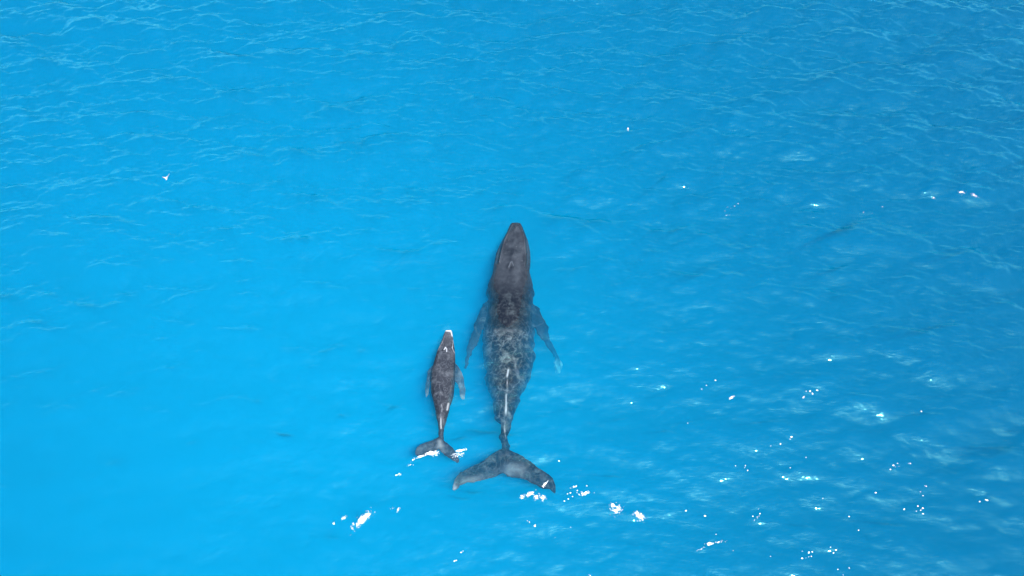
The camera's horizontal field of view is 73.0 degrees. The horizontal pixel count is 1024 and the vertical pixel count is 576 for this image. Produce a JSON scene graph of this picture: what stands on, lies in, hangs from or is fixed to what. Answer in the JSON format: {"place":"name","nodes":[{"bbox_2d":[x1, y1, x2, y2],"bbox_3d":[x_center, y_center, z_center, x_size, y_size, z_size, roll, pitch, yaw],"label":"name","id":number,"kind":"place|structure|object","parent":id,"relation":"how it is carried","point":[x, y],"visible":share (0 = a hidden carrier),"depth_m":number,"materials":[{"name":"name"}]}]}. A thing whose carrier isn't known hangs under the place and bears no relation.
{"place":"outdoors","nodes":[
{"label":"outdoors","id":0,"kind":"place"},
{"bbox_2d":[0,0,1023,575],"bbox_3d":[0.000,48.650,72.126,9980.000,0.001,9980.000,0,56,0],"label":"water","id":1,"kind":"structure","parent":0,"point":[220,372],"depth_m":105.30,"materials":[{"name":"blue liquid"}]},
{"bbox_2d":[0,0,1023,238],"bbox_3d":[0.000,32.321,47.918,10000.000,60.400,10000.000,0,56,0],"label":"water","id":2,"kind":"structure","parent":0,"point":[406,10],"depth_m":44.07,"materials":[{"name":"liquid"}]},
{"bbox_2d":[352,514,369,527],"bbox_3d":[-6.027,9.243,27.505,1.262,0.069,0.402,-38,64,-23],"label":"foam patch","id":3,"kind":"object","parent":2,"relation":"on","point":[362,520],"visible":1,"depth_m":27.52,"materials":[{"name":"white liquid"}]},
{"bbox_2d":[419,450,438,457],"bbox_3d":[-3.679,7.030,29.084,1.246,0.060,0.286,-11,57,-7],"label":"foam patch","id":4,"kind":"object","parent":2,"relation":"on","point":[432,452],"visible":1,"depth_m":29.11,"materials":[{"name":"white liquid"}]},
{"bbox_2d":[415,330,465,462],"bbox_3d":[-3.115,4.759,30.925,2.022,1.031,6.251,0,56,0],"label":"whale calf","id":5,"kind":"object","parent":2,"relation":"on","point":[444,373],"visible":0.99,"depth_m":30.82},
{"bbox_2d":[453,223,562,493],"bbox_3d":[0.019,3.146,33.201,4.971,3.053,14.066,0,56,0],"label":"adult whale","id":6,"kind":"object","parent":2,"relation":"on","point":[509,319],"visible":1,"depth_m":32.43},
{"bbox_2d":[520,492,544,499],"bbox_3d":[0.876,8.385,28.044,1.107,0.084,0.472,7,56,5],"label":"foam patch","id":7,"kind":"object","parent":2,"relation":"on","point":[522,496],"visible":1,"depth_m":28.02,"materials":[{"name":"white liquid"}]},
{"bbox_2d":[454,206,987,575],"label":"foam flecks","id":8,"kind":"object","parent":2,"relation":"on","point":[747,470],"visible":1,"depth_m":27.96,"materials":[{"name":"white liquid"}]}
]}

